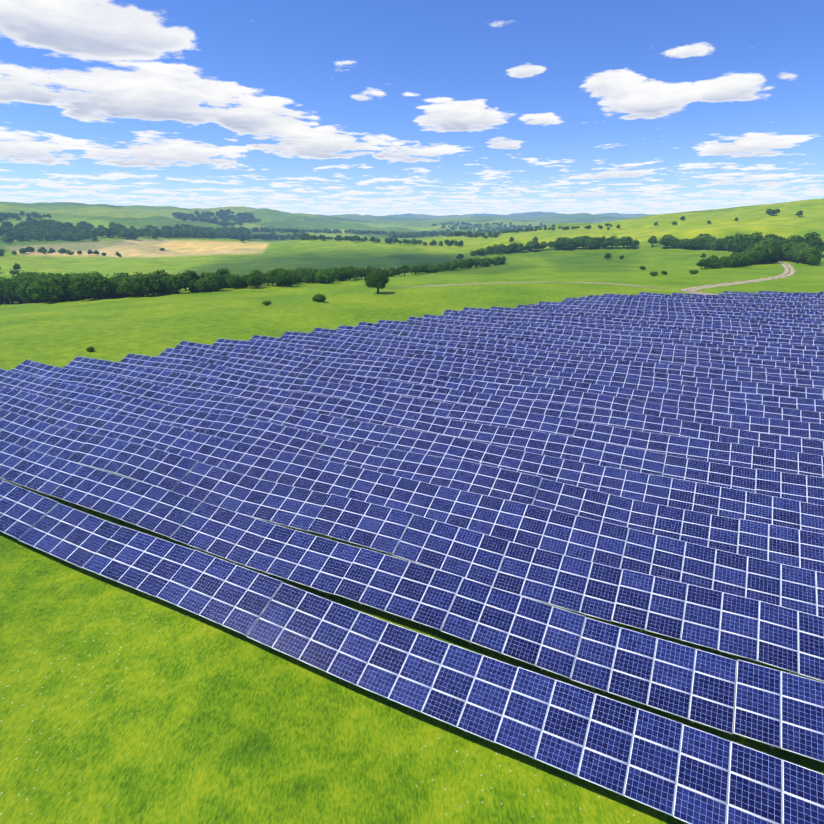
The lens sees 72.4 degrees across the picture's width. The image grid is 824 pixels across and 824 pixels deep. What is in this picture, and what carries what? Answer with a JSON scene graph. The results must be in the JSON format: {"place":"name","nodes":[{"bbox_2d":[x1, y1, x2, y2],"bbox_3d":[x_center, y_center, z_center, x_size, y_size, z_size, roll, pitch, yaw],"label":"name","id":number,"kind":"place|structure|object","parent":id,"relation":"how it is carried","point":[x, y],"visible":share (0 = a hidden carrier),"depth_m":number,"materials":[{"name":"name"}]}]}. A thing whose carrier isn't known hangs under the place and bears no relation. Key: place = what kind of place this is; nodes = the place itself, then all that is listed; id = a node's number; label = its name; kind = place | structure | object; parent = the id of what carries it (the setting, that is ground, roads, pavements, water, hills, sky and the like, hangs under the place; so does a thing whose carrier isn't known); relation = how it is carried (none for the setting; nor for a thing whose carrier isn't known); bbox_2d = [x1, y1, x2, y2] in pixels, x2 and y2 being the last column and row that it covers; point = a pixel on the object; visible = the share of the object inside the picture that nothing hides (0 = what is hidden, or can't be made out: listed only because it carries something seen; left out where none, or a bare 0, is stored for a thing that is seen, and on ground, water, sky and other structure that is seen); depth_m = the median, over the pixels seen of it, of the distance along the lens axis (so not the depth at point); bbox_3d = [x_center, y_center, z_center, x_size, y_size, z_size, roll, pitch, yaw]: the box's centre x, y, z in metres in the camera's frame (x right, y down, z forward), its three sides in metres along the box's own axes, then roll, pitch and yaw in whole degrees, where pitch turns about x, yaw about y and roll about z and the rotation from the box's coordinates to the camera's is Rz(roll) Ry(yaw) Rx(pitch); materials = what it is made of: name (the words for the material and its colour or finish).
{"place":"outdoors","nodes":[
{"label":"outdoors","id":0,"kind":"place"},
{"bbox_2d":[0,198,823,823],"bbox_3d":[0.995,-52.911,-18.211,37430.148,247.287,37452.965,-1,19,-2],"label":"ground","id":1,"kind":"structure","parent":0,"point":[122,702],"depth_m":26.39,"materials":[{"name":"green plant"}]},
{"bbox_2d":[0,279,10,303],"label":"tree","id":2,"kind":"object","parent":1,"relation":"on","point":[3,289],"visible":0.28,"depth_m":243.83,"materials":[{"name":"green plant"}]},
{"bbox_2d":[0,278,21,303],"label":"tree","id":3,"kind":"object","parent":1,"relation":"on","point":[8,294],"visible":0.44,"depth_m":242.12,"materials":[{"name":"green plant"}]},
{"bbox_2d":[13,272,37,297],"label":"tree","id":4,"kind":"object","parent":1,"relation":"on","point":[22,276],"visible":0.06,"depth_m":238.86,"materials":[{"name":"green plant"}]},
{"bbox_2d":[17,276,37,302],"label":"tree","id":5,"kind":"object","parent":1,"relation":"on","point":[19,293],"visible":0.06,"depth_m":230.56,"materials":[{"name":"green plant"}]},
{"bbox_2d":[19,273,40,299],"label":"tree","id":6,"kind":"object","parent":1,"relation":"on","point":[25,283],"visible":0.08,"depth_m":227.35,"materials":[{"name":"green plant"}]},
{"bbox_2d":[28,273,82,302],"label":"tree","id":7,"kind":"object","parent":1,"relation":"on","point":[46,288],"visible":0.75,"depth_m":193.22,"materials":[{"name":"green plant"}]},
{"bbox_2d":[67,273,117,298],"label":"tree","id":8,"kind":"object","parent":1,"relation":"on","point":[98,286],"visible":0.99,"depth_m":183.65,"materials":[{"name":"green plant"}]},
{"bbox_2d":[111,272,129,283],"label":"tree","id":9,"kind":"object","parent":1,"relation":"on","point":[122,274],"visible":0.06,"depth_m":196.40,"materials":[{"name":"green plant"}]},
{"bbox_2d":[113,281,130,297],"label":"tree","id":10,"kind":"object","parent":1,"relation":"on","point":[117,290],"visible":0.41,"depth_m":185.26,"materials":[{"name":"green plant"}]},
{"bbox_2d":[119,275,151,296],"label":"tree","id":11,"kind":"object","parent":1,"relation":"on","point":[126,287],"visible":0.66,"depth_m":179.30,"materials":[{"name":"green plant"}]},
{"bbox_2d":[131,275,150,296],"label":"tree","id":12,"kind":"object","parent":1,"relation":"on","point":[140,283],"visible":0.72,"depth_m":179.57,"materials":[{"name":"green plant"}]},
{"bbox_2d":[142,272,165,295],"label":"tree","id":13,"kind":"object","parent":1,"relation":"on","point":[154,281],"visible":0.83,"depth_m":182.19,"materials":[{"name":"green plant"}]},
{"bbox_2d":[152,269,167,293],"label":"tree","id":14,"kind":"object","parent":1,"relation":"on","point":[159,273],"visible":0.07,"depth_m":189.37,"materials":[{"name":"green plant"}]},
{"bbox_2d":[154,275,175,293],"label":"tree","id":15,"kind":"object","parent":1,"relation":"on","point":[163,289],"visible":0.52,"depth_m":184.93,"materials":[{"name":"green plant"}]},
{"bbox_2d":[165,274,186,293],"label":"tree","id":16,"kind":"object","parent":1,"relation":"on","point":[174,283],"visible":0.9,"depth_m":183.92,"materials":[{"name":"green plant"}]},
{"bbox_2d":[181,270,199,291],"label":"tree","id":17,"kind":"object","parent":1,"relation":"on","point":[189,278],"visible":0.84,"depth_m":185.22,"materials":[{"name":"green plant"}]},
{"bbox_2d":[194,278,221,291],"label":"tree","id":18,"kind":"object","parent":1,"relation":"on","point":[201,286],"visible":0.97,"depth_m":182.57,"materials":[{"name":"green plant"}]},
{"bbox_2d":[202,273,226,290],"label":"tree","id":19,"kind":"object","parent":1,"relation":"on","point":[219,280],"visible":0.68,"depth_m":184.67,"materials":[{"name":"green plant"}]},
{"bbox_2d":[215,268,230,275],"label":"tree","id":20,"kind":"object","parent":1,"relation":"on","point":[223,271],"visible":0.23,"depth_m":206.92,"materials":[{"name":"green plant"}]},
{"bbox_2d":[227,275,244,288],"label":"tree","id":21,"kind":"object","parent":1,"relation":"on","point":[235,281],"visible":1,"depth_m":191.21,"materials":[{"name":"green plant"}]},
{"bbox_2d":[241,275,250,287],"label":"tree","id":22,"kind":"object","parent":1,"relation":"on","point":[245,283],"visible":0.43,"depth_m":193.56,"materials":[{"name":"green plant"}]},
{"bbox_2d":[248,271,264,287],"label":"tree","id":23,"kind":"object","parent":1,"relation":"on","point":[258,280],"visible":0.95,"depth_m":189.42,"materials":[{"name":"green plant"}]},
{"bbox_2d":[267,268,281,285],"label":"tree","id":24,"kind":"object","parent":1,"relation":"on","point":[271,275],"visible":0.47,"depth_m":194.35,"materials":[{"name":"green plant"}]},
{"bbox_2d":[274,270,297,286],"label":"tree","id":25,"kind":"object","parent":1,"relation":"on","point":[285,278],"visible":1,"depth_m":191.91,"materials":[{"name":"green plant"}]},
{"bbox_2d":[293,267,313,275],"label":"tree","id":26,"kind":"object","parent":1,"relation":"on","point":[303,270],"visible":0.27,"depth_m":222.41,"materials":[{"name":"green plant"}]},
{"bbox_2d":[312,293,325,301],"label":"bush","id":27,"kind":"object","parent":1,"relation":"on","point":[319,298],"visible":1,"depth_m":144.01,"materials":[{"name":"green plant"}]},
{"bbox_2d":[314,269,335,283],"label":"tree","id":28,"kind":"object","parent":1,"relation":"on","point":[326,276],"visible":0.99,"depth_m":204.81,"materials":[{"name":"green plant"}]},
{"bbox_2d":[343,269,355,280],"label":"tree","id":29,"kind":"object","parent":1,"relation":"on","point":[350,274],"visible":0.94,"depth_m":221.41,"materials":[{"name":"green plant"}]},
{"bbox_2d":[356,267,367,278],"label":"tree","id":30,"kind":"object","parent":1,"relation":"on","point":[363,271],"visible":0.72,"depth_m":226.88,"materials":[{"name":"green plant"}]},
{"bbox_2d":[364,271,388,292],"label":"tree","id":31,"kind":"object","parent":1,"relation":"on","point":[378,281],"visible":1,"depth_m":162.11,"materials":[{"name":"green plant"}]},
{"bbox_2d":[399,264,409,275],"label":"tree","id":32,"kind":"object","parent":1,"relation":"on","point":[404,268],"visible":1,"depth_m":265.99,"materials":[{"name":"green plant"}]},
{"bbox_2d":[0,480,823,823],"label":"solar row","id":33,"kind":"object","parent":1,"relation":"on","point":[504,704],"visible":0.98,"depth_m":22.66,"materials":[{"name":"glass"}]},
{"bbox_2d":[0,440,823,762],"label":"solar row","id":34,"kind":"object","parent":1,"relation":"on","point":[778,708],"visible":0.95,"depth_m":26.65,"materials":[{"name":"glass"}]},
{"bbox_2d":[0,409,823,681],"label":"solar row","id":35,"kind":"object","parent":1,"relation":"on","point":[785,638],"visible":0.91,"depth_m":31.10,"materials":[{"name":"glass"}]},
{"bbox_2d":[0,386,823,617],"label":"solar row","id":36,"kind":"object","parent":1,"relation":"on","point":[775,583],"visible":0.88,"depth_m":35.73,"materials":[{"name":"glass"}]},
{"bbox_2d":[0,369,823,572],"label":"solar row","id":37,"kind":"object","parent":1,"relation":"on","point":[781,544],"visible":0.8,"depth_m":40.32,"materials":[{"name":"glass"}]},
{"bbox_2d":[410,265,420,274],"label":"tree","id":38,"kind":"object","parent":1,"relation":"on","point":[416,269],"visible":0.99,"depth_m":270.69,"materials":[{"name":"green plant"}]},
{"bbox_2d":[11,360,823,533],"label":"solar row","id":39,"kind":"object","parent":1,"relation":"on","point":[783,512],"visible":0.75,"depth_m":44.74,"materials":[{"name":"glass"}]},
{"bbox_2d":[427,263,440,272],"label":"tree","id":40,"kind":"object","parent":1,"relation":"on","point":[436,268],"visible":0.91,"depth_m":285.50,"materials":[{"name":"green plant"}]},
{"bbox_2d":[63,356,823,505],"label":"solar row","id":41,"kind":"object","parent":1,"relation":"on","point":[799,487],"visible":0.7,"depth_m":48.22,"materials":[{"name":"glass"}]},
{"bbox_2d":[119,353,823,478],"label":"solar row","id":42,"kind":"object","parent":1,"relation":"on","point":[762,458],"visible":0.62,"depth_m":51.76,"materials":[{"name":"glass"}]},
{"bbox_2d":[157,348,823,455],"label":"solar row","id":43,"kind":"object","parent":1,"relation":"on","point":[647,423],"visible":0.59,"depth_m":56.10,"materials":[{"name":"glass"}]},
{"bbox_2d":[174,341,823,442],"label":"solar row","id":44,"kind":"object","parent":1,"relation":"on","point":[796,429],"visible":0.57,"depth_m":60.01,"materials":[{"name":"glass"}]},
{"bbox_2d":[493,256,506,264],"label":"tree","id":45,"kind":"object","parent":1,"relation":"on","point":[500,259],"visible":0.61,"depth_m":370.25,"materials":[{"name":"green plant"}]},
{"bbox_2d":[213,339,823,432],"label":"solar row","id":46,"kind":"object","parent":1,"relation":"on","point":[724,406],"visible":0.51,"depth_m":64.14,"materials":[{"name":"glass"}]},
{"bbox_2d":[529,241,539,251],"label":"tree","id":47,"kind":"object","parent":1,"relation":"on","point":[533,245],"visible":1,"depth_m":545.73,"materials":[{"name":"green plant"}]},
{"bbox_2d":[249,335,823,412],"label":"solar row","id":48,"kind":"object","parent":1,"relation":"on","point":[815,405],"visible":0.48,"depth_m":67.21,"materials":[{"name":"glass"}]},
{"bbox_2d":[280,331,823,399],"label":"solar row","id":49,"kind":"object","parent":1,"relation":"on","point":[770,389],"visible":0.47,"depth_m":70.23,"materials":[{"name":"glass"}]},
{"bbox_2d":[311,327,823,388],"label":"solar row","id":50,"kind":"object","parent":1,"relation":"on","point":[691,371],"visible":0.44,"depth_m":74.23,"materials":[{"name":"glass"}]},
{"bbox_2d":[559,237,576,249],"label":"tree","id":51,"kind":"object","parent":1,"relation":"on","point":[570,243],"visible":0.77,"depth_m":530.24,"materials":[{"name":"green plant"}]},
{"bbox_2d":[336,325,823,380],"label":"solar row","id":52,"kind":"object","parent":1,"relation":"on","point":[781,373],"visible":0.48,"depth_m":77.76,"materials":[{"name":"glass"}]},
{"bbox_2d":[576,236,589,248],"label":"tree","id":53,"kind":"object","parent":1,"relation":"on","point":[581,241],"visible":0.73,"depth_m":524.51,"materials":[{"name":"green plant"}]},
{"bbox_2d":[356,322,823,371],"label":"solar row","id":54,"kind":"object","parent":1,"relation":"on","point":[688,356],"visible":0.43,"depth_m":82.07,"materials":[{"name":"glass"}]},
{"bbox_2d":[588,236,605,248],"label":"tree","id":55,"kind":"object","parent":1,"relation":"on","point":[592,243],"visible":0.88,"depth_m":515.94,"materials":[{"name":"green plant"}]},
{"bbox_2d":[377,320,823,368],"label":"solar row","id":56,"kind":"object","parent":1,"relation":"on","point":[705,351],"visible":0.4,"depth_m":85.38,"materials":[{"name":"glass"}]},
{"bbox_2d":[606,236,617,248],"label":"tree","id":57,"kind":"object","parent":1,"relation":"on","point":[612,240],"visible":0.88,"depth_m":505.59,"materials":[{"name":"green plant"}]},
{"bbox_2d":[406,316,823,360],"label":"solar row","id":58,"kind":"object","parent":1,"relation":"on","point":[764,350],"visible":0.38,"depth_m":87.56,"materials":[{"name":"glass"}]},
{"bbox_2d":[422,314,823,357],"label":"solar row","id":59,"kind":"object","parent":1,"relation":"on","point":[714,340],"visible":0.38,"depth_m":91.38,"materials":[{"name":"glass"}]},
{"bbox_2d":[621,236,634,248],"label":"tree","id":60,"kind":"object","parent":1,"relation":"on","point":[627,241],"visible":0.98,"depth_m":492.15,"materials":[{"name":"green plant"}]},
{"bbox_2d":[442,310,823,343],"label":"solar row","id":61,"kind":"object","parent":1,"relation":"on","point":[449,313],"visible":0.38,"depth_m":100.27,"materials":[{"name":"glass"}]},
{"bbox_2d":[452,313,823,346],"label":"solar row","id":62,"kind":"object","parent":1,"relation":"on","point":[649,331],"visible":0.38,"depth_m":94.44,"materials":[{"name":"glass"}]},
{"bbox_2d":[462,307,823,337],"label":"solar row","id":63,"kind":"object","parent":1,"relation":"on","point":[687,325],"visible":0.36,"depth_m":103.23,"materials":[{"name":"glass"}]},
{"bbox_2d":[491,307,823,335],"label":"solar row","id":64,"kind":"object","parent":1,"relation":"on","point":[777,328],"visible":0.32,"depth_m":104.86,"materials":[{"name":"glass"}]},
{"bbox_2d":[659,235,675,247],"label":"tree","id":65,"kind":"object","parent":1,"relation":"on","point":[664,240],"visible":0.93,"depth_m":469.00,"materials":[{"name":"green plant"}]},
{"bbox_2d":[517,305,823,328],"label":"solar row","id":66,"kind":"object","parent":1,"relation":"on","point":[728,320],"visible":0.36,"depth_m":107.54,"materials":[{"name":"glass"}]},
{"bbox_2d":[529,304,823,324],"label":"solar row","id":67,"kind":"object","parent":1,"relation":"on","point":[705,315],"visible":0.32,"depth_m":111.38,"materials":[{"name":"glass"}]},
{"bbox_2d":[537,301,823,320],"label":"solar row","id":68,"kind":"object","parent":1,"relation":"on","point":[660,310],"visible":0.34,"depth_m":116.44,"materials":[{"name":"glass"}]},
{"bbox_2d":[562,301,823,318],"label":"solar row","id":69,"kind":"object","parent":1,"relation":"on","point":[688,308],"visible":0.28,"depth_m":118.65,"materials":[{"name":"glass"}]},
{"bbox_2d":[685,239,701,249],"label":"tree","id":70,"kind":"object","parent":1,"relation":"on","point":[690,244],"visible":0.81,"depth_m":446.89,"materials":[{"name":"green plant"}]},
{"bbox_2d":[564,298,823,316],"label":"solar row","id":71,"kind":"object","parent":1,"relation":"on","point":[723,308],"visible":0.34,"depth_m":121.91,"materials":[{"name":"glass"}]},
{"bbox_2d":[580,296,823,312],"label":"solar row","id":72,"kind":"object","parent":1,"relation":"on","point":[727,305],"visible":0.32,"depth_m":123.83,"materials":[{"name":"glass"}]},
{"bbox_2d":[696,259,707,268],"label":"tree","id":73,"kind":"object","parent":1,"relation":"on","point":[701,262],"visible":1,"depth_m":259.91,"materials":[{"name":"green plant"}]},
{"bbox_2d":[692,234,715,248],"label":"tree","id":74,"kind":"object","parent":1,"relation":"on","point":[701,237],"visible":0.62,"depth_m":443.15,"materials":[{"name":"green plant"}]},
{"bbox_2d":[588,295,823,309],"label":"solar row","id":75,"kind":"object","parent":1,"relation":"on","point":[726,302],"visible":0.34,"depth_m":128.37,"materials":[{"name":"glass"}]},
{"bbox_2d":[604,294,823,306],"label":"solar row","id":76,"kind":"object","parent":1,"relation":"on","point":[687,298],"visible":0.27,"depth_m":132.52,"materials":[{"name":"glass"}]},
{"bbox_2d":[712,238,724,250],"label":"tree","id":77,"kind":"object","parent":1,"relation":"on","point":[719,244],"visible":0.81,"depth_m":425.36,"materials":[{"name":"green plant"}]},
{"bbox_2d":[720,256,736,266],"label":"tree","id":78,"kind":"object","parent":1,"relation":"on","point":[728,260],"visible":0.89,"depth_m":267.32,"materials":[{"name":"green plant"}]},
{"bbox_2d":[639,292,823,304],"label":"solar row","id":79,"kind":"object","parent":1,"relation":"on","point":[727,298],"visible":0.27,"depth_m":134.37,"materials":[{"name":"glass"}]},
{"bbox_2d":[731,253,747,266],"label":"tree","id":80,"kind":"object","parent":1,"relation":"on","point":[741,259],"visible":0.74,"depth_m":267.04,"materials":[{"name":"green plant"}]},
{"bbox_2d":[729,234,750,246],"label":"tree","id":81,"kind":"object","parent":1,"relation":"on","point":[745,236],"visible":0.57,"depth_m":395.87,"materials":[{"name":"green plant"}]},
{"bbox_2d":[728,232,752,251],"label":"tree","id":82,"kind":"object","parent":1,"relation":"on","point":[733,240],"visible":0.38,"depth_m":398.34,"materials":[{"name":"green plant"}]},
{"bbox_2d":[736,240,754,251],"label":"tree","id":83,"kind":"object","parent":1,"relation":"on","point":[740,248],"visible":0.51,"depth_m":394.24,"materials":[{"name":"green plant"}]},
{"bbox_2d":[739,254,754,265],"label":"tree","id":84,"kind":"object","parent":1,"relation":"on","point":[749,257],"visible":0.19,"depth_m":274.92,"materials":[{"name":"green plant"}]},
{"bbox_2d":[671,293,823,301],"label":"solar row","id":85,"kind":"object","parent":1,"relation":"on","point":[779,299],"visible":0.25,"depth_m":135.62,"materials":[{"name":"glass"}]},
{"bbox_2d":[747,235,763,245],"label":"tree","id":86,"kind":"object","parent":1,"relation":"on","point":[755,239],"visible":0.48,"depth_m":389.59,"materials":[{"name":"green plant"}]},
{"bbox_2d":[750,251,760,263],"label":"tree","id":87,"kind":"object","parent":1,"relation":"on","point":[755,256],"visible":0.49,"depth_m":280.05,"materials":[{"name":"green plant"}]},
{"bbox_2d":[753,244,770,262],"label":"tree","id":88,"kind":"object","parent":1,"relation":"on","point":[760,249],"visible":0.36,"depth_m":285.07,"materials":[{"name":"green plant"}]},
{"bbox_2d":[759,244,777,262],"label":"tree","id":89,"kind":"object","parent":1,"relation":"on","point":[772,252],"visible":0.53,"depth_m":284.14,"materials":[{"name":"green plant"}]},
{"bbox_2d":[717,294,823,300],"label":"solar row","id":90,"kind":"object","parent":1,"relation":"on","point":[767,296],"visible":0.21,"depth_m":138.25,"materials":[{"name":"glass"}]},
{"bbox_2d":[760,241,782,254],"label":"tree","id":91,"kind":"object","parent":1,"relation":"on","point":[777,248],"visible":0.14,"depth_m":321.78,"materials":[{"name":"green plant"}]},
{"bbox_2d":[723,291,823,297],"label":"solar row","id":92,"kind":"object","parent":1,"relation":"on","point":[784,295],"visible":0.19,"depth_m":140.92,"materials":[{"name":"glass"}]},
{"bbox_2d":[758,291,823,295],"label":"solar row","id":93,"kind":"object","parent":1,"relation":"on","point":[771,292],"visible":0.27,"depth_m":144.09,"materials":[{"name":"glass"}]},
{"bbox_2d":[783,235,802,242],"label":"tree","id":94,"kind":"object","parent":1,"relation":"on","point":[797,237],"visible":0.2,"depth_m":363.30,"materials":[{"name":"green plant"}]},
{"bbox_2d":[800,247,819,264],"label":"tree","id":95,"kind":"object","parent":1,"relation":"on","point":[807,253],"visible":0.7,"depth_m":275.91,"materials":[{"name":"green plant"}]},
{"bbox_2d":[802,232,823,246],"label":"tree","id":96,"kind":"object","parent":1,"relation":"on","point":[811,242],"visible":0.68,"depth_m":355.95,"materials":[{"name":"green plant"}]},
{"bbox_2d":[805,255,820,264],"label":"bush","id":97,"kind":"object","parent":1,"relation":"on","point":[812,260],"visible":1,"depth_m":271.25,"materials":[{"name":"green plant"}]},
{"bbox_2d":[814,238,823,252],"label":"tree","id":98,"kind":"object","parent":1,"relation":"on","point":[821,247],"visible":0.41,"depth_m":354.43,"materials":[{"name":"green plant"}]},
{"bbox_2d":[0,0,823,215],"label":"sky","id":99,"kind":"structure","parent":0,"point":[321,107],"materials":[{"name":"blue"}]},
{"bbox_2d":[416,282,649,287],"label":"dirt track","id":100,"kind":"structure","parent":0,"point":[533,282],"depth_m":188.47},
{"bbox_2d":[680,260,795,294],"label":"dirt track","id":101,"kind":"structure","parent":0,"point":[792,271],"depth_m":190.40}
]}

